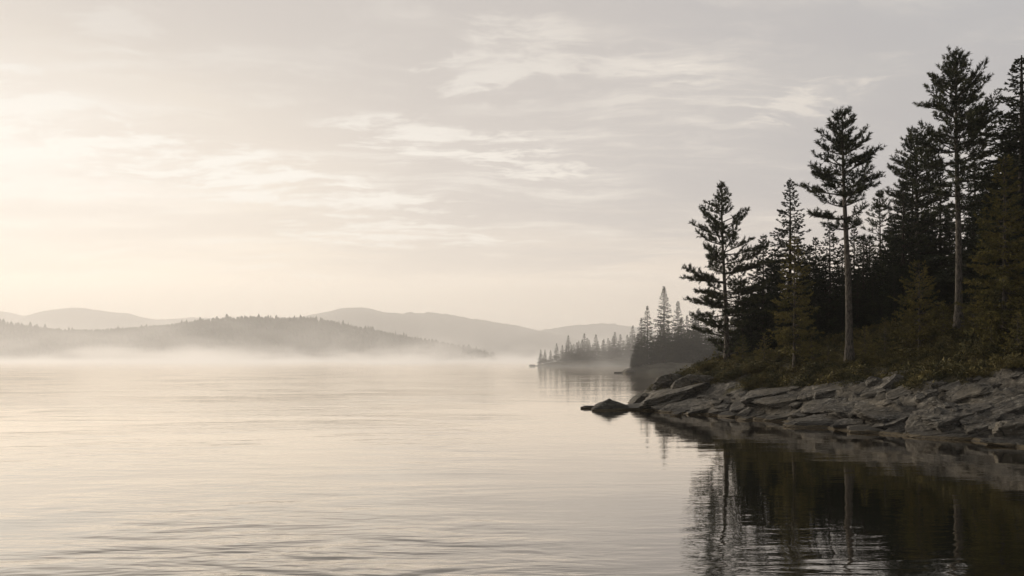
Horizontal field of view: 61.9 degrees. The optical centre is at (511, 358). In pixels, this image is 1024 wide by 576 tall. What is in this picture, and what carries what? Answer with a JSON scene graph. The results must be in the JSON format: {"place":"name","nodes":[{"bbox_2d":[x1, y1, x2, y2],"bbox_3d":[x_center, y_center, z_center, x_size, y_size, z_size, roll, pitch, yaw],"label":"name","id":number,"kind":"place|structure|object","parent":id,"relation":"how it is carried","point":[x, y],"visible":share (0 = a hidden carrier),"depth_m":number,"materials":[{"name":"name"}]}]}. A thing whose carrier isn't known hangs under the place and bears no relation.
{"place":"outdoors","nodes":[
{"label":"outdoors","id":0,"kind":"place"},
{"bbox_2d":[1,308,174,330],"bbox_3d":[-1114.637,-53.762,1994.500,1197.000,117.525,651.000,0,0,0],"label":"hill","id":1,"kind":"structure","parent":0,"point":[78,318],"depth_m":1818.51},
{"bbox_2d":[0,311,220,322],"bbox_3d":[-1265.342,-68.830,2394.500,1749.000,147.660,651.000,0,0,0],"label":"hill","id":2,"kind":"structure","parent":0,"point":[6,315],"depth_m":2259.06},
{"bbox_2d":[0,320,498,360],"bbox_3d":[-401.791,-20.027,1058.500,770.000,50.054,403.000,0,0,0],"label":"hill","id":3,"kind":"structure","parent":0,"point":[291,341],"depth_m":900.51,"materials":[{"name":"grey"}]},
{"bbox_2d":[0,314,494,359],"bbox_3d":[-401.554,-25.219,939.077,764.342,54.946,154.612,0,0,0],"label":"forest","id":4,"kind":"object","parent":3,"relation":"on","point":[452,349],"visible":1,"depth_m":921.52,"materials":[{"name":"plant"}]},
{"bbox_2d":[297,307,608,359],"bbox_3d":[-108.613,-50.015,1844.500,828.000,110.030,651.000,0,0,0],"label":"hill","id":5,"kind":"structure","parent":0,"point":[507,342],"depth_m":1635.17,"materials":[{"name":"grey"}]},
{"bbox_2d":[0,360,1023,575],"bbox_3d":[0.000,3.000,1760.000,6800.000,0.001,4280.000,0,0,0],"label":"lake water","id":6,"kind":"structure","parent":0,"point":[328,468],"depth_m":20.75,"materials":[{"name":"liquid"}]},
{"bbox_2d":[0,0,1023,340],"label":"sky","id":7,"kind":"structure","parent":0,"point":[539,165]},
{"bbox_2d":[536,357,653,365],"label":"ground","id":8,"kind":"structure","parent":0,"point":[620,361],"depth_m":319.52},
{"bbox_2d":[562,336,571,361],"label":"spruce tree","id":9,"kind":"object","parent":8,"relation":"on","point":[568,355],"visible":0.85,"depth_m":325.74,"materials":[{"name":"grey plant"}]},
{"bbox_2d":[578,333,589,359],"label":"spruce tree","id":10,"kind":"object","parent":8,"relation":"on","point":[585,350],"visible":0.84,"depth_m":326.86,"materials":[{"name":"grey plant"}]},
{"bbox_2d":[591,334,602,359],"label":"spruce tree","id":11,"kind":"object","parent":8,"relation":"on","point":[597,352],"visible":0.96,"depth_m":325.90,"materials":[{"name":"grey plant"}]},
{"bbox_2d":[623,325,636,354],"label":"spruce tree","id":12,"kind":"object","parent":8,"relation":"on","point":[632,342],"visible":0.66,"depth_m":328.15,"materials":[{"name":"grey plant"}]},
{"bbox_2d":[607,332,620,357],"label":"spruce tree","id":13,"kind":"object","parent":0,"point":[616,350],"visible":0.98,"depth_m":327.20,"materials":[{"name":"grey plant"}]},
{"bbox_2d":[542,323,703,349],"bbox_3d":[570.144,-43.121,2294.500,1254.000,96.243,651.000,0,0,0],"label":"hill","id":14,"kind":"structure","parent":0,"point":[603,331],"depth_m":2107.45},
{"bbox_2d":[622,362,692,372],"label":"ground","id":15,"kind":"structure","parent":0,"point":[670,367],"depth_m":173.97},
{"bbox_2d":[630,334,646,366],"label":"spruce tree","id":16,"kind":"object","parent":15,"relation":"on","point":[640,352],"visible":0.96,"depth_m":175.66,"materials":[{"name":"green plant"}]},
{"bbox_2d":[630,319,651,365],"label":"spruce tree","id":17,"kind":"object","parent":15,"relation":"on","point":[645,350],"visible":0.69,"depth_m":177.74,"materials":[{"name":"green plant"}]},
{"bbox_2d":[638,305,661,364],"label":"spruce tree","id":18,"kind":"object","parent":15,"relation":"on","point":[651,348],"visible":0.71,"depth_m":179.59,"materials":[{"name":"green plant"}]},
{"bbox_2d":[650,286,683,362],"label":"spruce tree","id":19,"kind":"object","parent":15,"relation":"on","point":[661,340],"visible":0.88,"depth_m":183.40,"materials":[{"name":"green plant"}]},
{"bbox_2d":[668,328,683,362],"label":"spruce tree","id":20,"kind":"object","parent":15,"relation":"on","point":[674,354],"visible":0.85,"depth_m":182.37,"materials":[{"name":"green plant"}]},
{"bbox_2d":[665,301,690,360],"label":"spruce tree","id":21,"kind":"object","parent":15,"relation":"on","point":[680,326],"visible":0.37,"depth_m":187.74,"materials":[{"name":"green plant"}]},
{"bbox_2d":[677,313,708,362],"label":"spruce tree","id":22,"kind":"object","parent":15,"relation":"on","point":[689,349],"visible":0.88,"depth_m":183.54,"materials":[{"name":"green plant"}]},
{"bbox_2d":[688,309,711,361],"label":"spruce tree","id":23,"kind":"object","parent":15,"relation":"on","point":[702,334],"visible":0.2,"depth_m":190.26,"materials":[{"name":"green plant"}]},
{"bbox_2d":[704,328,720,359],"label":"spruce tree","id":24,"kind":"object","parent":15,"relation":"on","point":[710,352],"visible":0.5,"depth_m":185.39,"materials":[{"name":"green plant"}]},
{"bbox_2d":[627,312,1023,447],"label":"ground","id":25,"kind":"structure","parent":0,"point":[1012,388],"depth_m":36.41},
{"bbox_2d":[591,399,628,410],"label":"shore rock","id":26,"kind":"object","parent":25,"relation":"on","point":[608,405],"visible":0.67,"depth_m":49.12,"materials":[{"name":"stone"}]},
{"bbox_2d":[626,403,641,409],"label":"shore rock","id":27,"kind":"object","parent":25,"relation":"on","point":[634,406],"visible":0.22,"depth_m":49.70,"materials":[{"name":"stone"}]},
{"bbox_2d":[653,373,682,387],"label":"shore rock","id":28,"kind":"object","parent":25,"relation":"on","point":[666,380],"visible":0.63,"depth_m":53.15,"materials":[{"name":"stone"}]},
{"bbox_2d":[639,382,710,410],"bbox_3d":[9.550,2.404,50.336,4.533,1.516,4.271,-14,4,1],"label":"shore rock","id":29,"kind":"object","parent":25,"relation":"on","point":[665,396],"visible":0.66,"depth_m":48.65,"materials":[{"name":"stone"}]},
{"bbox_2d":[658,398,708,412],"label":"shore rock","id":30,"kind":"object","parent":25,"relation":"on","point":[672,407],"visible":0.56,"depth_m":47.13,"materials":[{"name":"stone"}]},
{"bbox_2d":[671,374,716,388],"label":"shore rock","id":31,"kind":"object","parent":25,"relation":"on","point":[688,380],"visible":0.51,"depth_m":49.74,"materials":[{"name":"stone"}]},
{"bbox_2d":[683,405,712,414],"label":"shore rock","id":32,"kind":"object","parent":25,"relation":"on","point":[700,410],"visible":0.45,"depth_m":45.31,"materials":[{"name":"stone"}]},
{"bbox_2d":[695,361,727,369],"bbox_3d":[12.171,0.469,52.473,1.723,0.692,2.417,0,0,-31],"label":"bush","id":33,"kind":"object","parent":25,"relation":"on","point":[709,365],"visible":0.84,"depth_m":52.53,"materials":[{"name":"green plant"}]},
{"bbox_2d":[706,407,729,414],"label":"shore rock","id":34,"kind":"object","parent":25,"relation":"on","point":[712,411],"visible":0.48,"depth_m":44.50,"materials":[{"name":"stone"}]},
{"bbox_2d":[679,180,776,361],"bbox_3d":[13.866,-5.522,55.264,6.307,12.071,6.062,0,0,25],"label":"pine tree","id":35,"kind":"object","parent":25,"relation":"on","point":[712,255],"visible":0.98,"depth_m":54.83,"materials":[{"name":"green plant"}]},
{"bbox_2d":[718,411,737,416],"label":"shore rock","id":36,"kind":"object","parent":25,"relation":"on","point":[727,414],"visible":0.43,"depth_m":43.52,"materials":[{"name":"stone"}]},
{"bbox_2d":[714,369,745,380],"bbox_3d":[12.779,0.911,48.684,1.854,0.802,2.203,0,0,42],"label":"bush","id":37,"kind":"object","parent":25,"relation":"on","point":[730,375],"visible":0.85,"depth_m":48.35,"materials":[{"name":"green plant"}]},
{"bbox_2d":[718,264,751,342],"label":"pine tree","id":38,"kind":"object","parent":25,"relation":"on","point":[730,279],"visible":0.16,"depth_m":59.98,"materials":[{"name":"green plant"}]},
{"bbox_2d":[730,401,745,411],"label":"shore rock","id":39,"kind":"object","parent":25,"relation":"on","point":[734,407],"visible":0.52,"depth_m":43.76,"materials":[{"name":"stone"}]},
{"bbox_2d":[717,293,760,356],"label":"spruce tree","id":40,"kind":"object","parent":25,"relation":"on","point":[738,335],"visible":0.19,"depth_m":57.86,"materials":[{"name":"green plant"}]},
{"bbox_2d":[732,335,752,363],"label":"sapling fir","id":41,"kind":"object","parent":25,"relation":"on","point":[744,349],"visible":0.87,"depth_m":51.11,"materials":[{"name":"plant"}]},
{"bbox_2d":[736,406,753,417],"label":"shore rock","id":42,"kind":"object","parent":25,"relation":"on","point":[746,411],"visible":0.69,"depth_m":42.52,"materials":[{"name":"stone"}]},
{"bbox_2d":[734,357,768,372],"bbox_3d":[13.544,0.399,48.003,1.850,0.965,2.334,0,0,-37],"label":"bush","id":43,"kind":"object","parent":25,"relation":"on","point":[752,366],"visible":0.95,"depth_m":47.54,"materials":[{"name":"green plant"}]},
{"bbox_2d":[729,235,792,352],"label":"spruce tree","id":44,"kind":"object","parent":25,"relation":"on","point":[758,326],"visible":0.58,"depth_m":56.61,"materials":[{"name":"green plant"}]},
{"bbox_2d":[753,331,775,363],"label":"sapling fir","id":45,"kind":"object","parent":25,"relation":"on","point":[768,355],"visible":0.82,"depth_m":48.67,"materials":[{"name":"plant"}]},
{"bbox_2d":[740,387,791,406],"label":"shore rock","id":46,"kind":"object","parent":25,"relation":"on","point":[749,397],"visible":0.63,"depth_m":43.26,"materials":[{"name":"stone"}]},
{"bbox_2d":[752,393,797,407],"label":"shore rock","id":47,"kind":"object","parent":25,"relation":"on","point":[780,401],"visible":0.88,"depth_m":42.08,"materials":[{"name":"stone"}]},
{"bbox_2d":[763,411,790,420],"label":"shore rock","id":48,"kind":"object","parent":25,"relation":"on","point":[778,417],"visible":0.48,"depth_m":40.72,"materials":[{"name":"stone"}]},
{"bbox_2d":[754,178,827,345],"bbox_3d":[19.367,-6.130,59.170,6.137,12.694,5.762,0,0,-32],"label":"spruce tree","id":49,"kind":"object","parent":25,"relation":"on","point":[783,243],"visible":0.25,"depth_m":58.73,"materials":[{"name":"green plant"}]},
{"bbox_2d":[765,234,824,368],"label":"young fir","id":50,"kind":"object","parent":25,"relation":"on","point":[791,330],"visible":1,"depth_m":45.79,"materials":[{"name":"plant"}]},
{"bbox_2d":[786,279,814,341],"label":"spruce tree","id":51,"kind":"object","parent":25,"relation":"on","point":[800,312],"visible":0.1,"depth_m":57.79,"materials":[{"name":"green plant"}]},
{"bbox_2d":[787,409,817,417],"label":"shore rock","id":52,"kind":"object","parent":25,"relation":"on","point":[797,414],"visible":0.38,"depth_m":39.37,"materials":[{"name":"stone"}]},
{"bbox_2d":[797,384,816,401],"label":"shore rock","id":53,"kind":"object","parent":25,"relation":"on","point":[805,394],"visible":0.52,"depth_m":41.59,"materials":[{"name":"stone"}]},
{"bbox_2d":[783,414,839,427],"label":"shore rock","id":54,"kind":"object","parent":25,"relation":"on","point":[819,421],"visible":0.48,"depth_m":37.05,"materials":[{"name":"stone"}]},
{"bbox_2d":[803,244,823,309],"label":"spruce tree","id":55,"kind":"object","parent":25,"relation":"on","point":[811,259],"visible":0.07,"depth_m":61.90,"materials":[{"name":"green plant"}]},
{"bbox_2d":[806,237,827,292],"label":"spruce tree","id":56,"kind":"object","parent":25,"relation":"on","point":[815,249],"visible":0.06,"depth_m":62.88,"materials":[{"name":"green plant"}]},
{"bbox_2d":[801,398,847,413],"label":"shore rock","id":57,"kind":"object","parent":25,"relation":"on","point":[814,406],"visible":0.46,"depth_m":39.47,"materials":[{"name":"stone"}]},
{"bbox_2d":[809,257,844,336],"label":"spruce tree","id":58,"kind":"object","parent":25,"relation":"on","point":[827,270],"visible":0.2,"depth_m":57.80,"materials":[{"name":"green plant"}]},
{"bbox_2d":[802,226,861,335],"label":"spruce tree","id":59,"kind":"object","parent":25,"relation":"on","point":[828,321],"visible":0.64,"depth_m":56.69,"materials":[{"name":"green plant"}]},
{"bbox_2d":[646,297,1023,391],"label":"undergrowth","id":60,"kind":"object","parent":25,"relation":"on","point":[937,368],"visible":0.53,"depth_m":43.61,"materials":[{"name":"green plant"}]},
{"bbox_2d":[812,379,865,399],"bbox_3d":[15.947,1.551,41.182,3.213,0.787,2.269,-11,6,7],"label":"shore rock","id":61,"kind":"object","parent":25,"relation":"on","point":[820,391],"visible":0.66,"depth_m":40.72,"materials":[{"name":"stone"}]},
{"bbox_2d":[793,106,885,362],"bbox_3d":[17.292,-6.432,45.068,4.874,14.004,4.964,0,0,44],"label":"pine tree","id":62,"kind":"object","parent":25,"relation":"on","point":[841,143],"visible":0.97,"depth_m":44.65,"materials":[{"name":"green plant"}]},
{"bbox_2d":[831,244,851,296],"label":"spruce tree","id":63,"kind":"object","parent":25,"relation":"on","point":[840,264],"visible":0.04,"depth_m":62.96,"materials":[{"name":"green plant"}]},
{"bbox_2d":[830,294,853,336],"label":"spruce tree","id":64,"kind":"object","parent":25,"relation":"on","point":[841,326],"visible":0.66,"depth_m":54.92,"materials":[{"name":"green plant"}]},
{"bbox_2d":[820,398,871,418],"bbox_3d":[15.249,2.300,37.446,3.028,0.706,1.986,-8,6,-9],"label":"shore rock","id":65,"kind":"object","parent":25,"relation":"on","point":[842,410],"visible":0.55,"depth_m":37.33,"materials":[{"name":"stone"}]},
{"bbox_2d":[832,418,863,428],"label":"shore rock","id":66,"kind":"object","parent":25,"relation":"on","point":[842,423],"visible":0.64,"depth_m":35.76,"materials":[{"name":"stone"}]},
{"bbox_2d":[831,228,874,310],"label":"spruce tree","id":67,"kind":"object","parent":25,"relation":"on","point":[853,249],"visible":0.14,"depth_m":59.82,"materials":[{"name":"green plant"}]},
{"bbox_2d":[844,272,873,328],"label":"spruce tree","id":68,"kind":"object","parent":25,"relation":"on","point":[860,314],"visible":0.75,"depth_m":55.76,"materials":[{"name":"green plant"}]},
{"bbox_2d":[847,424,881,433],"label":"shore rock","id":69,"kind":"object","parent":25,"relation":"on","point":[866,428],"visible":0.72,"depth_m":34.33,"materials":[{"name":"stone"}]},
{"bbox_2d":[854,325,875,357],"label":"sapling fir","id":70,"kind":"object","parent":25,"relation":"on","point":[859,351],"visible":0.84,"depth_m":45.19,"materials":[{"name":"plant"}]},
{"bbox_2d":[851,235,881,321],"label":"spruce tree","id":71,"kind":"object","parent":25,"relation":"on","point":[865,271],"visible":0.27,"depth_m":57.85,"materials":[{"name":"green plant"}]},
{"bbox_2d":[853,400,879,416],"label":"shore rock","id":72,"kind":"object","parent":25,"relation":"on","point":[861,405],"visible":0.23,"depth_m":36.68,"materials":[{"name":"stone"}]},
{"bbox_2d":[860,388,885,397],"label":"shore rock","id":73,"kind":"object","parent":25,"relation":"on","point":[871,393],"visible":0.93,"depth_m":38.17,"materials":[{"name":"stone"}]},
{"bbox_2d":[865,376,881,385],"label":"shore rock","id":74,"kind":"object","parent":25,"relation":"on","point":[872,380],"visible":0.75,"depth_m":39.53,"materials":[{"name":"stone"}]},
{"bbox_2d":[857,191,900,293],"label":"pine tree","id":75,"kind":"object","parent":25,"relation":"on","point":[880,217],"visible":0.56,"depth_m":59.88,"materials":[{"name":"green plant"}]},
{"bbox_2d":[853,405,914,422],"bbox_3d":[15.640,2.447,35.090,2.774,0.873,1.976,-3,8,-15],"label":"shore rock","id":76,"kind":"object","parent":25,"relation":"on","point":[882,414],"visible":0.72,"depth_m":34.92,"materials":[{"name":"stone"}]},
{"bbox_2d":[870,317,898,355],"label":"sapling fir","id":77,"kind":"object","parent":25,"relation":"on","point":[885,342],"visible":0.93,"depth_m":45.34,"materials":[{"name":"plant"}]},
{"bbox_2d":[864,218,908,299],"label":"spruce tree","id":78,"kind":"object","parent":25,"relation":"on","point":[885,255],"visible":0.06,"depth_m":59.96,"materials":[{"name":"green plant"}]},
{"bbox_2d":[873,374,903,389],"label":"shore rock","id":79,"kind":"object","parent":25,"relation":"on","point":[888,382],"visible":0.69,"depth_m":38.76,"materials":[{"name":"stone"}]},
{"bbox_2d":[872,416,908,428],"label":"shore rock","id":80,"kind":"object","parent":25,"relation":"on","point":[896,422],"visible":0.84,"depth_m":34.06,"materials":[{"name":"stone"}]},
{"bbox_2d":[885,387,912,400],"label":"shore rock","id":81,"kind":"object","parent":25,"relation":"on","point":[896,393],"visible":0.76,"depth_m":37.01,"materials":[{"name":"stone"}]},
{"bbox_2d":[864,183,944,316],"bbox_3d":[25.673,-6.643,56.158,5.498,9.744,5.499,0,0,-12],"label":"spruce tree","id":82,"kind":"object","parent":25,"relation":"on","point":[903,271],"visible":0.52,"depth_m":55.72,"materials":[{"name":"green plant"}]},
{"bbox_2d":[875,152,949,304],"bbox_3d":[29.065,-8.541,62.217,5.843,12.874,6.224,0,0,8],"label":"spruce tree","id":83,"kind":"object","parent":25,"relation":"on","point":[909,209],"visible":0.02,"depth_m":61.64,"materials":[{"name":"green plant"}]},
{"bbox_2d":[887,260,948,347],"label":"young fir","id":84,"kind":"object","parent":25,"relation":"on","point":[927,333],"visible":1,"depth_m":44.72,"materials":[{"name":"plant"}]},
{"bbox_2d":[876,125,961,311],"bbox_3d":[27.552,-9.200,58.203,5.128,13.415,5.161,0,0,-35],"label":"pine tree","id":85,"kind":"object","parent":25,"relation":"on","point":[926,189],"visible":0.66,"depth_m":57.41,"materials":[{"name":"green plant"}]},
{"bbox_2d":[914,392,925,402],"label":"shore rock","id":86,"kind":"object","parent":25,"relation":"on","point":[919,397],"visible":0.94,"depth_m":35.25,"materials":[{"name":"stone"}]},
{"bbox_2d":[905,407,945,433],"bbox_3d":[16.105,2.634,33.175,1.893,0.889,1.432,-35,21,-15],"label":"shore rock","id":87,"kind":"object","parent":25,"relation":"on","point":[914,422],"visible":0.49,"depth_m":33.06,"materials":[{"name":"stone"}]},
{"bbox_2d":[923,389,939,397],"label":"shore rock","id":88,"kind":"object","parent":25,"relation":"on","point":[931,392],"visible":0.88,"depth_m":35.17,"materials":[{"name":"stone"}]},
{"bbox_2d":[913,171,964,310],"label":"spruce tree","id":89,"kind":"object","parent":25,"relation":"on","point":[946,233],"visible":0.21,"depth_m":59.58,"materials":[{"name":"green plant"}]},
{"bbox_2d":[928,301,958,337],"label":"sapling fir","id":90,"kind":"object","parent":25,"relation":"on","point":[946,329],"visible":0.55,"depth_m":45.85,"materials":[{"name":"plant"}]},
{"bbox_2d":[904,429,990,439],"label":"shore rock","id":91,"kind":"object","parent":25,"relation":"on","point":[947,435],"visible":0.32,"depth_m":31.71,"materials":[{"name":"stone"}]},
{"bbox_2d":[938,380,960,392],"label":"shore rock","id":92,"kind":"object","parent":25,"relation":"on","point":[947,387],"visible":0.79,"depth_m":35.37,"materials":[{"name":"stone"}]},
{"bbox_2d":[910,402,994,431],"bbox_3d":[17.369,2.375,32.742,3.636,1.052,2.385,-7,4,16],"label":"shore rock","id":93,"kind":"object","parent":25,"relation":"on","point":[947,419],"visible":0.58,"depth_m":32.40,"materials":[{"name":"stone"}]},
{"bbox_2d":[909,46,1003,329],"bbox_3d":[24.815,-9.481,47.660,4.918,16.332,5.432,0,0,17],"label":"pine tree","id":94,"kind":"object","parent":25,"relation":"on","point":[972,117],"visible":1,"depth_m":47.39,"materials":[{"name":"green plant"}]},
{"bbox_2d":[945,252,967,304],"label":"spruce tree","id":95,"kind":"object","parent":25,"relation":"on","point":[949,292],"visible":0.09,"depth_m":57.89,"materials":[{"name":"green plant"}]},
{"bbox_2d":[948,211,977,301],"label":"spruce tree","id":96,"kind":"object","parent":25,"relation":"on","point":[963,287],"visible":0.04,"depth_m":57.03,"materials":[{"name":"green plant"}]},
{"bbox_2d":[952,131,990,248],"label":"pine tree","id":97,"kind":"object","parent":25,"relation":"on","point":[977,166],"visible":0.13,"depth_m":61.98,"materials":[{"name":"green plant"}]},
{"bbox_2d":[939,382,1004,403],"bbox_3d":[18.608,1.633,34.546,2.949,1.038,2.032,-18,6,5],"label":"shore rock","id":98,"kind":"object","parent":25,"relation":"on","point":[961,394],"visible":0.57,"depth_m":34.31,"materials":[{"name":"stone"}]},
{"bbox_2d":[959,294,986,336],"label":"sapling fir","id":99,"kind":"object","parent":25,"relation":"on","point":[969,321],"visible":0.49,"depth_m":44.76,"materials":[{"name":"plant"}]},
{"bbox_2d":[924,55,1023,308],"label":"spruce tree","id":100,"kind":"object","parent":25,"relation":"on","point":[1012,145],"visible":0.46,"depth_m":49.92,"materials":[{"name":"green plant"}]},
{"bbox_2d":[959,404,998,433],"bbox_3d":[17.612,2.506,32.065,2.344,0.983,1.819,-16,13,-11],"label":"shore rock","id":101,"kind":"object","parent":25,"relation":"on","point":[971,424],"visible":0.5,"depth_m":31.58,"materials":[{"name":"stone"}]},
{"bbox_2d":[954,154,1023,345],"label":"broad fir","id":102,"kind":"object","parent":25,"relation":"on","point":[1006,288],"visible":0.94,"depth_m":38.93,"materials":[{"name":"plant"}]},
{"bbox_2d":[963,110,1018,289],"bbox_3d":[32.304,-9.598,55.206,6.316,12.978,6.206,0,0,-3],"label":"spruce tree","id":103,"kind":"object","parent":25,"relation":"on","point":[996,169],"visible":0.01,"depth_m":55.10,"materials":[{"name":"green plant"}]},
{"bbox_2d":[981,320,1003,352],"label":"sapling fir","id":104,"kind":"object","parent":25,"relation":"on","point":[987,338],"visible":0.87,"depth_m":38.19,"materials":[{"name":"plant"}]},
{"bbox_2d":[980,435,1023,446],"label":"shore rock","id":105,"kind":"object","parent":25,"relation":"on","point":[1008,441],"visible":0.77,"depth_m":29.25,"materials":[{"name":"stone"}]},
{"bbox_2d":[986,353,1023,369],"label":"bush","id":106,"kind":"object","parent":25,"relation":"on","point":[1012,361],"visible":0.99,"depth_m":34.68,"materials":[{"name":"green plant"}]},
{"bbox_2d":[990,394,1023,416],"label":"shore rock","id":107,"kind":"object","parent":25,"relation":"on","point":[1015,405],"visible":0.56,"depth_m":31.75,"materials":[{"name":"stone"}]},
{"bbox_2d":[992,419,1023,436],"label":"shore rock","id":108,"kind":"object","parent":25,"relation":"on","point":[1009,427],"visible":0.67,"depth_m":29.62,"materials":[{"name":"stone"}]},
{"bbox_2d":[998,310,1023,354],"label":"sapling fir","id":109,"kind":"object","parent":25,"relation":"on","point":[1010,340],"visible":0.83,"depth_m":37.03,"materials":[{"name":"plant"}]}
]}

